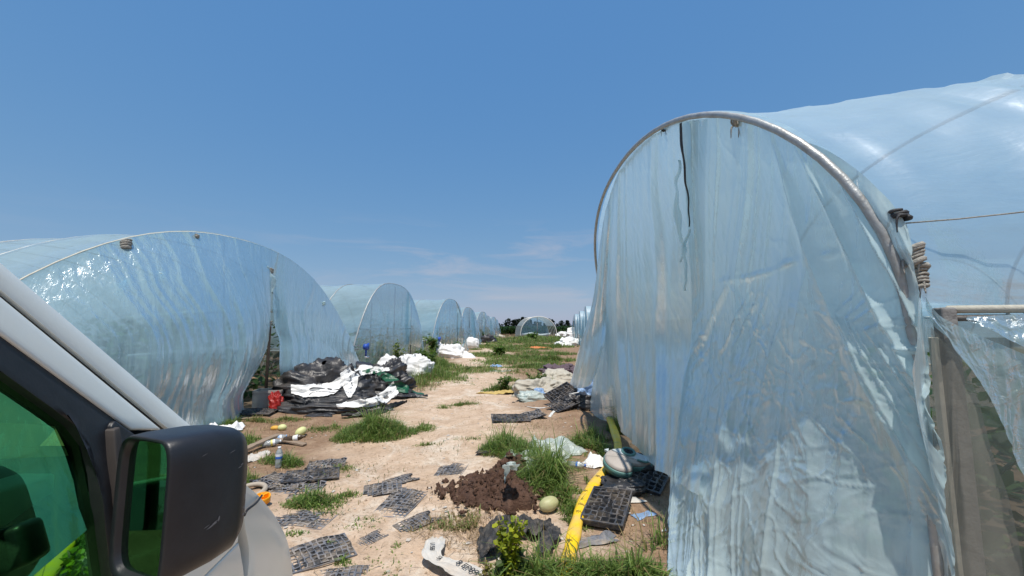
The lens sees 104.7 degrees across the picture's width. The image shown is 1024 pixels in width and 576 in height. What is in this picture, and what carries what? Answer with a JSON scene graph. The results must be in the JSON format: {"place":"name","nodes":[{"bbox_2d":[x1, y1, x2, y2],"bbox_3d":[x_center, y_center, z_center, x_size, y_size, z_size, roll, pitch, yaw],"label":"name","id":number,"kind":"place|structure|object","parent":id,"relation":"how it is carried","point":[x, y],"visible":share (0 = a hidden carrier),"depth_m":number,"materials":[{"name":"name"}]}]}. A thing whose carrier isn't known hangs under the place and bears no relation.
{"place":"outdoors","nodes":[
{"label":"outdoors","id":0,"kind":"place"},
{"bbox_2d":[393,339,408,357],"bbox_3d":[-4.192,2.489,14.709,0.622,1.169,0.521,0,-6,0],"label":"weed","id":1,"kind":"object","parent":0,"point":[396,354],"visible":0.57,"depth_m":14.71,"materials":[{"name":"green plant"}]},
{"bbox_2d":[0,0,1023,326],"label":"sky","id":2,"kind":"structure","parent":0,"point":[467,152],"materials":[{"name":"blue"}]},
{"bbox_2d":[237,334,1018,575],"bbox_3d":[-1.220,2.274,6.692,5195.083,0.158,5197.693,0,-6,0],"label":"ground","id":3,"kind":"structure","parent":0,"point":[316,446],"depth_m":4.58,"materials":[{"name":"soil"}]},
{"bbox_2d":[0,263,292,575],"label":"van","id":4,"kind":"object","parent":3,"relation":"on","point":[109,466],"visible":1,"depth_m":0.84,"materials":[{"name":"white paint"}]},
{"bbox_2d":[0,230,358,425],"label":"tunnel greenhouse","id":5,"kind":"object","parent":3,"relation":"on","point":[179,323],"visible":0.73,"depth_m":6.13,"materials":[{"name":"plastic"}]},
{"bbox_2d":[209,421,244,429],"bbox_3d":[-4.479,2.149,6.084,0.555,0.146,0.410,2,-6,-17],"label":"white bag","id":6,"kind":"object","parent":3,"relation":"on","point":[239,425],"visible":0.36,"depth_m":6.15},
{"bbox_2d":[246,482,267,493],"bbox_3d":[-2.544,1.970,3.828,0.304,0.074,0.302,0,-6,0],"label":"rubber ring","id":7,"kind":"object","parent":3,"relation":"on","point":[263,485],"visible":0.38,"depth_m":3.92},
{"bbox_2d":[240,408,278,415],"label":"seed tray","id":8,"kind":"object","parent":3,"relation":"on","point":[252,411],"visible":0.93,"depth_m":7.26,"materials":[{"name":"plastic"}]},
{"bbox_2d":[248,450,270,461],"bbox_3d":[-3.167,2.075,4.871,0.280,0.065,0.402,-5,-8,42],"label":"plastic strip","id":9,"kind":"object","parent":3,"relation":"on","point":[252,456],"visible":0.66,"depth_m":4.86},
{"bbox_2d":[243,321,279,401],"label":"melon vines","id":10,"kind":"object","parent":3,"relation":"on","point":[254,386],"visible":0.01,"depth_m":8.99,"materials":[{"name":"green plant"}]},
{"bbox_2d":[247,434,280,450],"bbox_3d":[-3.374,2.069,5.251,0.096,0.066,0.749,-1,-6,8],"label":"wooden board","id":11,"kind":"object","parent":3,"relation":"on","point":[260,442],"visible":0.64,"depth_m":5.28,"materials":[{"name":"brown wood"}]},
{"bbox_2d":[257,492,270,503],"bbox_3d":[-2.253,1.901,3.560,0.134,0.093,0.126,0,-6,0],"label":"amber cap","id":12,"kind":"object","parent":3,"relation":"on","point":[266,498],"visible":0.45,"depth_m":3.58,"materials":[{"name":"plastic"}]},
{"bbox_2d":[248,346,279,387],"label":"melon vines","id":13,"kind":"object","parent":3,"relation":"on","point":[256,382],"depth_m":10.42,"materials":[{"name":"green plant"}]},
{"bbox_2d":[252,388,283,407],"bbox_3d":[-4.871,2.208,7.945,0.530,0.331,0.370,1,-6,-14],"label":"plastic crate","id":14,"kind":"object","parent":3,"relation":"on","point":[260,397],"visible":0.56,"depth_m":7.76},
{"bbox_2d":[262,439,280,447],"bbox_3d":[-3.261,2.106,5.359,0.225,0.096,0.082,3,-6,-24],"label":"water bottle","id":15,"kind":"object","parent":3,"relation":"on","point":[273,442],"visible":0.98,"depth_m":5.35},
{"bbox_2d":[268,390,283,408],"bbox_3d":[-4.607,2.200,7.707,0.320,0.390,0.246,0,-6,0],"label":"red bag","id":16,"kind":"object","parent":3,"relation":"on","point":[275,398],"visible":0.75,"depth_m":7.66,"materials":[{"name":"plastic"}]},
{"bbox_2d":[275,446,282,468],"bbox_3d":[-2.688,1.952,4.553,0.072,0.235,0.073,0,-6,0],"label":"water bottle","id":17,"kind":"object","parent":3,"relation":"on","point":[279,455],"visible":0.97,"depth_m":4.54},
{"bbox_2d":[276,438,306,445],"bbox_3d":[-3.094,2.127,5.474,0.532,0.077,0.088,-1,-6,14],"label":"wooden board","id":18,"kind":"object","parent":3,"relation":"on","point":[299,443],"visible":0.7,"depth_m":5.43,"materials":[{"name":"brown wood"}]},
{"bbox_2d":[283,434,305,442],"bbox_3d":[-3.037,2.104,5.510,0.285,0.109,0.082,1,-6,-9],"label":"brown bottle","id":19,"kind":"object","parent":18,"relation":"on","point":[298,437],"visible":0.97,"depth_m":5.48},
{"bbox_2d":[261,480,326,498],"bbox_3d":[-2.169,2.003,3.828,0.623,0.085,0.405,1,-5,-14],"label":"seed tray","id":20,"kind":"object","parent":3,"relation":"on","point":[310,485],"visible":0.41,"depth_m":3.95,"materials":[{"name":"plastic"}]},
{"bbox_2d":[249,471,313,490],"bbox_3d":[-2.384,2.003,4.092,0.515,0.070,0.334,3,-4,12],"label":"seed tray","id":21,"kind":"object","parent":20,"relation":"on","point":[272,478],"visible":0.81,"depth_m":4.10,"materials":[{"name":"plastic"}]},
{"bbox_2d":[295,427,306,434],"bbox_3d":[-3.185,2.168,5.954,0.119,0.138,0.162,-5,-8,44],"label":"melon","id":22,"kind":"object","parent":3,"relation":"on","point":[301,430],"visible":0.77,"depth_m":5.92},
{"bbox_2d":[276,510,339,529],"bbox_3d":[-1.757,1.941,3.325,0.488,0.050,0.327,3,-10,4],"label":"seed tray","id":23,"kind":"object","parent":3,"relation":"on","point":[308,518],"visible":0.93,"depth_m":3.28,"materials":[{"name":"plastic"}]},
{"bbox_2d":[280,467,339,483],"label":"seed tray","id":24,"kind":"object","parent":3,"relation":"on","point":[332,472],"visible":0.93,"depth_m":4.28,"materials":[{"name":"plastic"}]},
{"bbox_2d":[304,411,335,416],"bbox_3d":[-3.559,2.341,7.351,0.579,0.059,0.328,1,-6,-7],"label":"black sheet","id":25,"kind":"object","parent":3,"relation":"on","point":[315,414],"visible":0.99,"depth_m":7.30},
{"bbox_2d":[289,533,357,573],"bbox_3d":[-1.383,1.887,2.815,0.464,0.040,0.302,9,-3,-41],"label":"seed tray","id":26,"kind":"object","parent":3,"relation":"on","point":[323,549],"visible":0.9,"depth_m":2.82,"materials":[{"name":"plastic"}]},
{"bbox_2d":[304,457,346,468],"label":"seed tray","id":27,"kind":"object","parent":3,"relation":"on","point":[318,463],"visible":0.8,"depth_m":4.69,"materials":[{"name":"plastic"}]},
{"bbox_2d":[272,357,379,400],"bbox_3d":[-3.985,1.995,8.524,2.199,1.017,1.439,0,-6,0],"label":"film heap","id":28,"kind":"object","parent":3,"relation":"on","point":[324,370],"visible":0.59,"depth_m":8.29,"materials":[{"name":"plastic"}]},
{"bbox_2d":[291,376,345,396],"bbox_3d":[-3.817,1.975,7.910,1.035,0.354,0.684,4,-7,-33],"label":"white sheet","id":29,"kind":"object","parent":28,"relation":"on","point":[306,390],"visible":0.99,"depth_m":7.93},
{"bbox_2d":[343,375,357,397],"bbox_3d":[-3.345,2.010,8.126,0.308,0.330,1.031,2,-6,-20],"label":"white sheet","id":30,"kind":"object","parent":28,"relation":"on","point":[347,386],"visible":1,"depth_m":8.35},
{"bbox_2d":[340,365,389,379],"bbox_3d":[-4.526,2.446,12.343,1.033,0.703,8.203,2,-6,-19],"label":"white sheet","id":31,"kind":"object","parent":28,"relation":"on","point":[361,368],"visible":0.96,"depth_m":9.31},
{"bbox_2d":[270,332,395,364],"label":"melon vines","id":32,"kind":"object","parent":3,"relation":"on","point":[380,348],"visible":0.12,"depth_m":16.36,"materials":[{"name":"green plant"}]},
{"bbox_2d":[275,391,393,414],"bbox_3d":[-3.520,2.247,7.780,2.444,0.418,0.760,1,-6,-7],"label":"film heap","id":33,"kind":"object","parent":3,"relation":"on","point":[299,405],"visible":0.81,"depth_m":7.56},
{"bbox_2d":[336,381,398,408],"bbox_3d":[-2.770,2.235,8.176,0.712,0.394,1.748,-2,-6,16],"label":"white sheet","id":34,"kind":"object","parent":33,"relation":"on","point":[372,401],"visible":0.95,"depth_m":7.67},
{"bbox_2d":[319,564,369,575],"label":"seed tray","id":35,"kind":"object","parent":3,"relation":"on","point":[355,570],"visible":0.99,"depth_m":2.65,"materials":[{"name":"plastic"}]},
{"bbox_2d":[271,283,423,370],"bbox_3d":[-15.276,1.660,17.204,22.439,3.333,6.824,-1,-6,12],"label":"tunnel greenhouse","id":36,"kind":"object","parent":3,"relation":"on","point":[347,298],"visible":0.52,"depth_m":15.31,"materials":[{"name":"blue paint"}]},
{"bbox_2d":[357,529,388,545],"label":"seed tray","id":37,"kind":"object","parent":3,"relation":"on","point":[373,536],"visible":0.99,"depth_m":3.05,"materials":[{"name":"plastic"}]},
{"bbox_2d":[279,299,467,355],"bbox_3d":[-14.536,2.539,26.261,22.439,3.386,6.924,-1,-6,12],"label":"tunnel greenhouse","id":38,"kind":"object","parent":3,"relation":"on","point":[428,307],"visible":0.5,"depth_m":23.57,"materials":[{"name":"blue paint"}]},
{"bbox_2d":[341,400,406,416],"bbox_3d":[-2.560,2.366,7.746,0.391,0.096,1.619,-3,-7,31],"label":"black sheet","id":39,"kind":"object","parent":3,"relation":"on","point":[358,413],"visible":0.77,"depth_m":7.38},
{"bbox_2d":[363,479,406,496],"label":"seed tray","id":40,"kind":"object","parent":3,"relation":"on","point":[376,489],"visible":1,"depth_m":3.92,"materials":[{"name":"plastic"}]},
{"bbox_2d":[355,361,417,399],"bbox_3d":[-3.220,2.174,9.520,1.834,0.875,1.452,0,-6,0],"label":"film heap","id":41,"kind":"object","parent":3,"relation":"on","point":[398,370],"visible":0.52,"depth_m":9.30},
{"bbox_2d":[362,368,423,394],"bbox_3d":[-2.766,2.238,9.369,1.337,0.658,0.990,4,-7,-36],"label":"green sheet","id":42,"kind":"object","parent":41,"relation":"on","point":[400,386],"visible":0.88,"depth_m":9.17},
{"bbox_2d":[377,353,396,365],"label":"film heap","id":43,"kind":"object","parent":3,"relation":"on","point":[384,359],"visible":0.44,"depth_m":12.97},
{"bbox_2d":[388,357,403,363],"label":"film heap","id":44,"kind":"object","parent":3,"relation":"on","point":[397,360],"visible":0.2,"depth_m":12.15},
{"bbox_2d":[355,329,445,356],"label":"melon vines","id":45,"kind":"object","parent":3,"relation":"on","point":[423,336],"visible":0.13,"depth_m":22.96,"materials":[{"name":"green plant"}]},
{"bbox_2d":[382,473,418,482],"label":"seed tray","id":46,"kind":"object","parent":3,"relation":"on","point":[408,477],"visible":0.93,"depth_m":4.14,"materials":[{"name":"plastic"}]},
{"bbox_2d":[375,488,426,517],"bbox_3d":[-1.025,1.981,3.644,0.328,0.044,0.504,0,-2,13],"label":"seed tray","id":47,"kind":"object","parent":3,"relation":"on","point":[402,502],"visible":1,"depth_m":3.64,"materials":[{"name":"plastic"}]},
{"bbox_2d":[383,393,426,397],"bbox_3d":[-2.453,2.453,9.055,0.990,0.132,0.370,2,-6,-17],"label":"black sheet","id":48,"kind":"object","parent":3,"relation":"on","point":[407,395],"visible":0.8,"depth_m":8.98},
{"bbox_2d":[340,307,481,344],"bbox_3d":[-14.276,3.481,35.413,22.437,3.338,6.932,-1,-6,12],"label":"tunnel greenhouse","id":49,"kind":"object","parent":3,"relation":"on","point":[465,311],"visible":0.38,"depth_m":33.23,"materials":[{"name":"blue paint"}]},
{"bbox_2d":[399,353,434,377],"bbox_3d":[-3.147,2.489,12.576,1.408,0.794,1.257,0,-6,0],"label":"film heap","id":50,"kind":"object","parent":3,"relation":"on","point":[413,362],"visible":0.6,"depth_m":12.21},
{"bbox_2d":[392,510,441,531],"bbox_3d":[-0.785,1.945,3.288,0.347,0.033,0.229,2,-7,-43],"label":"seed tray","id":51,"kind":"object","parent":3,"relation":"on","point":[417,518],"visible":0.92,"depth_m":3.27,"materials":[{"name":"plastic"}]},
{"bbox_2d":[414,349,435,360],"bbox_3d":[-3.516,2.781,15.609,0.758,0.767,0.940,5,-7,-39],"label":"weed","id":52,"kind":"object","parent":3,"relation":"on","point":[423,352],"visible":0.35,"depth_m":15.54,"materials":[{"name":"green plant"}]},
{"bbox_2d":[425,336,438,353],"bbox_3d":[-4.187,3.092,20.565,0.681,1.155,1.277,2,-6,-17],"label":"weed","id":53,"kind":"object","parent":3,"relation":"on","point":[431,341],"visible":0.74,"depth_m":20.28,"materials":[{"name":"green plant"}]},
{"bbox_2d":[379,312,490,340],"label":"tunnel greenhouse","id":54,"kind":"object","parent":3,"relation":"on","point":[481,323],"visible":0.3,"depth_m":43.37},
{"bbox_2d":[218,334,676,575],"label":"grass","id":55,"kind":"structure","parent":3,"relation":"on","point":[546,473],"depth_m":4.53,"materials":[{"name":"plant"}]},
{"bbox_2d":[927,352,1019,519],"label":"melon vines","id":56,"kind":"object","parent":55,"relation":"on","point":[999,496],"depth_m":3.18,"materials":[{"name":"green plant"}]},
{"bbox_2d":[434,463,468,477],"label":"seed tray","id":57,"kind":"object","parent":3,"relation":"on","point":[453,469],"visible":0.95,"depth_m":4.39,"materials":[{"name":"plastic"}]},
{"bbox_2d":[421,536,482,575],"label":"printed sack","id":58,"kind":"object","parent":3,"relation":"on","point":[432,549],"visible":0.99,"depth_m":2.68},
{"bbox_2d":[239,402,666,575],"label":"straw","id":59,"kind":"object","parent":3,"relation":"on","point":[472,526],"visible":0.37,"depth_m":3.36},
{"bbox_2d":[438,343,475,357],"bbox_3d":[-2.991,3.403,21.382,2.232,0.789,1.565,0,-6,0],"label":"film heap","id":60,"kind":"object","parent":3,"relation":"on","point":[457,350],"visible":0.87,"depth_m":21.01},
{"bbox_2d":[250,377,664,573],"bbox_3d":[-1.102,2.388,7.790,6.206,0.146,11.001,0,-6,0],"label":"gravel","id":61,"kind":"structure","parent":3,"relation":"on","point":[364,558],"depth_m":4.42,"materials":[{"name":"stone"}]},
{"bbox_2d":[425,315,494,335],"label":"tunnel greenhouse","id":62,"kind":"object","parent":3,"relation":"on","point":[491,330],"visible":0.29,"depth_m":54.76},
{"bbox_2d":[254,381,666,571],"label":"litter","id":63,"kind":"object","parent":3,"relation":"on","point":[408,539],"visible":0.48,"depth_m":3.52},
{"bbox_2d":[462,337,478,348],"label":"film heap","id":64,"kind":"object","parent":3,"relation":"on","point":[472,343],"visible":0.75,"depth_m":29.79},
{"bbox_2d":[453,317,498,335],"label":"tunnel greenhouse","id":65,"kind":"object","parent":3,"relation":"on","point":[494,321],"visible":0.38,"depth_m":64.64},
{"bbox_2d":[480,557,491,575],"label":"weed","id":66,"kind":"object","parent":3,"relation":"on","point":[486,568],"visible":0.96,"depth_m":2.48,"materials":[{"name":"green plant"}]},
{"bbox_2d":[480,334,497,342],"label":"film heap","id":67,"kind":"object","parent":3,"relation":"on","point":[488,338],"visible":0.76,"depth_m":41.09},
{"bbox_2d":[485,548,496,558],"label":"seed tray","id":68,"kind":"object","parent":3,"relation":"on","point":[488,554],"visible":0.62,"depth_m":2.90,"materials":[{"name":"plastic"}]},
{"bbox_2d":[426,468,560,515],"bbox_3d":[-0.157,1.895,3.848,1.368,0.260,1.048,0,-6,0],"label":"manure pile","id":69,"kind":"object","parent":3,"relation":"on","point":[489,489],"visible":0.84,"depth_m":3.63,"materials":[{"name":"soil"}]},
{"bbox_2d":[502,461,519,483],"bbox_3d":[-0.008,1.656,3.510,0.160,0.265,0.308,0,-6,0],"label":"plastic scrap","id":70,"kind":"object","parent":69,"relation":"on","point":[511,466],"visible":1,"depth_m":3.52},
{"bbox_2d":[476,390,513,393],"bbox_3d":[-0.243,2.516,9.576,1.238,0.088,0.279,1,-6,-14],"label":"yellow sack","id":71,"kind":"object","parent":3,"relation":"on","point":[501,391],"visible":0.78,"depth_m":9.50,"materials":[{"name":"plastic"}]},
{"bbox_2d":[492,343,505,355],"bbox_3d":[-0.768,3.469,21.975,0.702,0.808,1.030,-4,-7,37],"label":"weed","id":72,"kind":"object","parent":3,"relation":"on","point":[499,350],"visible":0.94,"depth_m":21.87,"materials":[{"name":"green plant"}]},
{"bbox_2d":[497,375,511,389],"bbox_3d":[-0.192,2.382,9.836,0.389,0.419,0.363,0,-6,0],"label":"weed","id":73,"kind":"object","parent":3,"relation":"on","point":[504,383],"visible":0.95,"depth_m":9.79,"materials":[{"name":"green plant"}]},
{"bbox_2d":[492,450,525,477],"bbox_3d":[0.048,1.931,4.308,0.644,0.300,0.523,0,-6,0],"label":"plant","id":74,"kind":"object","parent":3,"relation":"on","point":[500,463],"visible":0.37,"depth_m":4.29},
{"bbox_2d":[492,515,527,575],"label":"weed","id":75,"kind":"object","parent":3,"relation":"on","point":[508,542],"visible":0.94,"depth_m":2.50,"materials":[{"name":"green plant"}]},
{"bbox_2d":[491,414,530,422],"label":"seed tray","id":76,"kind":"object","parent":3,"relation":"on","point":[498,418],"visible":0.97,"depth_m":6.74,"materials":[{"name":"plastic"}]},
{"bbox_2d":[494,545,528,575],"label":"weed","id":77,"kind":"object","parent":3,"relation":"on","point":[499,563],"visible":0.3,"depth_m":2.52,"materials":[{"name":"green plant"}]},
{"bbox_2d":[476,513,550,557],"bbox_3d":[-0.005,1.850,3.053,0.682,0.160,0.289,4,-7,-35],"label":"black netting","id":78,"kind":"object","parent":3,"relation":"on","point":[487,532],"visible":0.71,"depth_m":3.02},
{"bbox_2d":[515,409,546,419],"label":"seed tray","id":79,"kind":"object","parent":3,"relation":"on","point":[534,414],"visible":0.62,"depth_m":6.99,"materials":[{"name":"plastic"}]},
{"bbox_2d":[516,390,546,402],"bbox_3d":[0.459,2.386,8.731,0.760,0.253,0.463,2,-6,-22],"label":"plastic bag","id":80,"kind":"object","parent":3,"relation":"on","point":[528,396],"visible":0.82,"depth_m":8.60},
{"bbox_2d":[493,326,571,334],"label":"crop field","id":81,"kind":"structure","parent":3,"relation":"on","point":[526,329],"depth_m":81.91,"materials":[{"name":"green plant"}]},
{"bbox_2d":[527,331,538,338],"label":"weed","id":82,"kind":"object","parent":3,"relation":"on","point":[532,335],"visible":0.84,"depth_m":51.57,"materials":[{"name":"green plant"}]},
{"bbox_2d":[504,449,566,468],"bbox_3d":[0.268,1.986,4.688,0.650,0.137,0.537,2,-6,-23],"label":"plastic scrap","id":83,"kind":"object","parent":3,"relation":"on","point":[531,459],"visible":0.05,"depth_m":4.67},
{"bbox_2d":[525,371,546,378],"bbox_3d":[0.633,2.409,10.429,0.580,0.450,0.360,0,-6,0],"label":"weed","id":84,"kind":"object","parent":3,"relation":"on","point":[538,376],"visible":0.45,"depth_m":10.48,"materials":[{"name":"green plant"}]},
{"bbox_2d":[515,316,556,336],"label":"tunnel greenhouse","id":85,"kind":"object","parent":3,"relation":"on","point":[547,322],"visible":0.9,"depth_m":65.99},
{"bbox_2d":[511,377,562,397],"bbox_3d":[0.694,2.384,9.513,1.507,0.450,0.935,3,-6,-27],"label":"tarpaulin","id":86,"kind":"object","parent":3,"relation":"on","point":[546,384],"visible":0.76,"depth_m":9.30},
{"bbox_2d":[536,523,561,553],"bbox_3d":[0.275,1.880,2.970,0.150,0.072,0.375,-2,-6,21],"label":"black netting","id":87,"kind":"object","parent":3,"relation":"on","point":[554,531],"visible":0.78,"depth_m":2.98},
{"bbox_2d":[539,496,558,511],"bbox_3d":[0.324,1.902,3.474,0.178,0.127,0.136,0,-6,0],"label":"melon","id":88,"kind":"object","parent":3,"relation":"on","point":[548,503],"visible":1,"depth_m":3.43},
{"bbox_2d":[530,435,577,451],"bbox_3d":[0.509,2.008,5.125,0.686,0.154,0.470,0,-6,0],"label":"plastic scrap","id":89,"kind":"object","parent":3,"relation":"on","point":[558,440],"visible":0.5,"depth_m":5.04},
{"bbox_2d":[537,363,574,373],"bbox_3d":[1.643,2.812,13.716,1.534,0.378,1.004,0,-6,0],"label":"cloth heap","id":90,"kind":"object","parent":3,"relation":"on","point":[569,367],"visible":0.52,"depth_m":13.64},
{"bbox_2d":[541,368,572,382],"bbox_3d":[1.293,2.580,11.616,1.054,0.407,0.945,3,-6,-24],"label":"tarpaulin","id":91,"kind":"object","parent":3,"relation":"on","point":[562,375],"visible":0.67,"depth_m":11.49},
{"bbox_2d":[546,395,583,412],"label":"seed tray","id":92,"kind":"object","parent":3,"relation":"on","point":[559,405],"visible":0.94,"depth_m":7.51,"materials":[{"name":"plastic"}]},
{"bbox_2d":[555,336,579,345],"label":"film heap","id":93,"kind":"object","parent":3,"relation":"on","point":[569,340],"visible":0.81,"depth_m":34.73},
{"bbox_2d":[563,327,578,337],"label":"film heap","id":94,"kind":"object","parent":3,"relation":"on","point":[569,332],"visible":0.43,"depth_m":59.09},
{"bbox_2d":[562,442,587,458],"bbox_3d":[0.713,1.988,4.992,0.511,0.162,0.386,4,-7,-33],"label":"plastic scrap","id":95,"kind":"object","parent":3,"relation":"on","point":[567,448],"visible":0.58,"depth_m":4.87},
{"bbox_2d":[572,314,580,338],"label":"tunnel greenhouse","id":96,"kind":"object","parent":3,"relation":"on","point":[574,322],"visible":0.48,"depth_m":44.03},
{"bbox_2d":[563,391,590,410],"bbox_3d":[1.384,2.224,7.757,1.149,0.347,0.668,2,-6,-22],"label":"film heap","id":97,"kind":"object","parent":3,"relation":"on","point":[584,405],"visible":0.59,"depth_m":7.51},
{"bbox_2d":[543,382,577,401],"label":"seed tray","id":98,"kind":"object","parent":97,"relation":"on","point":[558,392],"visible":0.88,"depth_m":8.06,"materials":[{"name":"plastic"}]},
{"bbox_2d":[576,311,589,344],"bbox_3d":[12.850,3.479,34.364,15.137,3.130,4.782,-2,-6,17],"label":"tunnel greenhouse","id":99,"kind":"object","parent":3,"relation":"on","point":[581,316],"visible":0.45,"depth_m":35.50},
{"bbox_2d":[577,380,592,394],"bbox_3d":[1.568,2.165,8.424,0.504,0.555,0.485,0,-6,0],"label":"plastic bag","id":100,"kind":"object","parent":3,"relation":"on","point":[588,390],"visible":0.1,"depth_m":8.30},
{"bbox_2d":[581,306,590,340],"bbox_3d":[12.072,2.727,27.096,15.026,3.179,4.383,-2,-6,17],"label":"tunnel greenhouse","id":101,"kind":"object","parent":3,"relation":"on","point":[586,314],"visible":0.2,"depth_m":28.71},
{"bbox_2d":[559,417,621,575],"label":"yellow hose","id":102,"kind":"object","parent":3,"relation":"on","point":[575,532],"visible":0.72,"depth_m":3.41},
{"bbox_2d":[582,451,602,467],"bbox_3d":[0.959,1.980,4.573,0.284,0.111,0.312,-5,-7,39],"label":"plastic scrap","id":103,"kind":"object","parent":3,"relation":"on","point":[593,458],"visible":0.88,"depth_m":4.51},
{"bbox_2d":[579,530,618,547],"bbox_3d":[0.627,1.908,3.018,0.377,0.077,0.150,1,-6,-8],"label":"plastic scrap","id":104,"kind":"object","parent":3,"relation":"on","point":[604,536],"visible":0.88,"depth_m":2.99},
{"bbox_2d":[580,486,632,530],"bbox_3d":[0.814,1.864,3.366,0.353,0.066,0.509,-7,1,26],"label":"seed tray","id":105,"kind":"object","parent":3,"relation":"on","point":[596,512],"visible":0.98,"depth_m":3.32,"materials":[{"name":"plastic"}]},
{"bbox_2d":[579,495,645,502],"bbox_3d":[0.932,1.947,3.683,0.562,0.055,0.286,1,-6,-6],"label":"plastic scrap","id":106,"kind":"object","parent":3,"relation":"on","point":[635,499],"visible":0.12,"depth_m":3.59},
{"bbox_2d":[600,473,647,496],"bbox_3d":[1.119,1.945,3.895,0.607,0.154,0.520,0,-6,0],"label":"rag heap","id":107,"kind":"object","parent":3,"relation":"on","point":[637,486],"visible":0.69,"depth_m":3.81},
{"bbox_2d":[603,447,651,478],"bbox_3d":[1.210,1.842,4.115,0.519,0.298,0.370,0,-6,0],"label":"blower casing","id":108,"kind":"object","parent":107,"relation":"on","point":[625,462],"visible":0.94,"depth_m":4.05,"materials":[{"name":"teal plastic"}]},
{"bbox_2d":[631,510,656,519],"bbox_3d":[1.117,1.915,3.345,0.200,0.038,0.116,1,-6,-15],"label":"plastic scrap","id":109,"kind":"object","parent":3,"relation":"on","point":[642,515],"visible":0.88,"depth_m":3.34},
{"bbox_2d":[619,452,669,495],"bbox_3d":[1.398,1.905,4.051,0.398,0.075,0.574,5,10,35],"label":"seed tray","id":110,"kind":"object","parent":3,"relation":"on","point":[656,480],"visible":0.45,"depth_m":3.92,"materials":[{"name":"plastic"}]},
{"bbox_2d":[570,73,1023,575],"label":"tunnel greenhouse","id":111,"kind":"object","parent":3,"relation":"on","point":[761,337],"visible":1,"depth_m":1.97,"materials":[{"name":"plastic"}]},
{"bbox_2d":[921,297,936,315],"bbox_3d":[11.470,1.737,17.949,15.234,3.330,5.564,-2,-6,17],"label":"tunnel greenhouse","id":112,"kind":"object","parent":3,"relation":"on","point":[924,310],"depth_m":15.01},
{"bbox_2d":[921,289,1023,337],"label":"tunnel greenhouse","id":113,"kind":"object","parent":3,"relation":"on","point":[936,303],"depth_m":8.57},
{"bbox_2d":[931,416,1018,517],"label":"melon vines","id":114,"kind":"object","parent":3,"relation":"on","point":[1011,488],"visible":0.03,"depth_m":2.06,"materials":[{"name":"green plant"}]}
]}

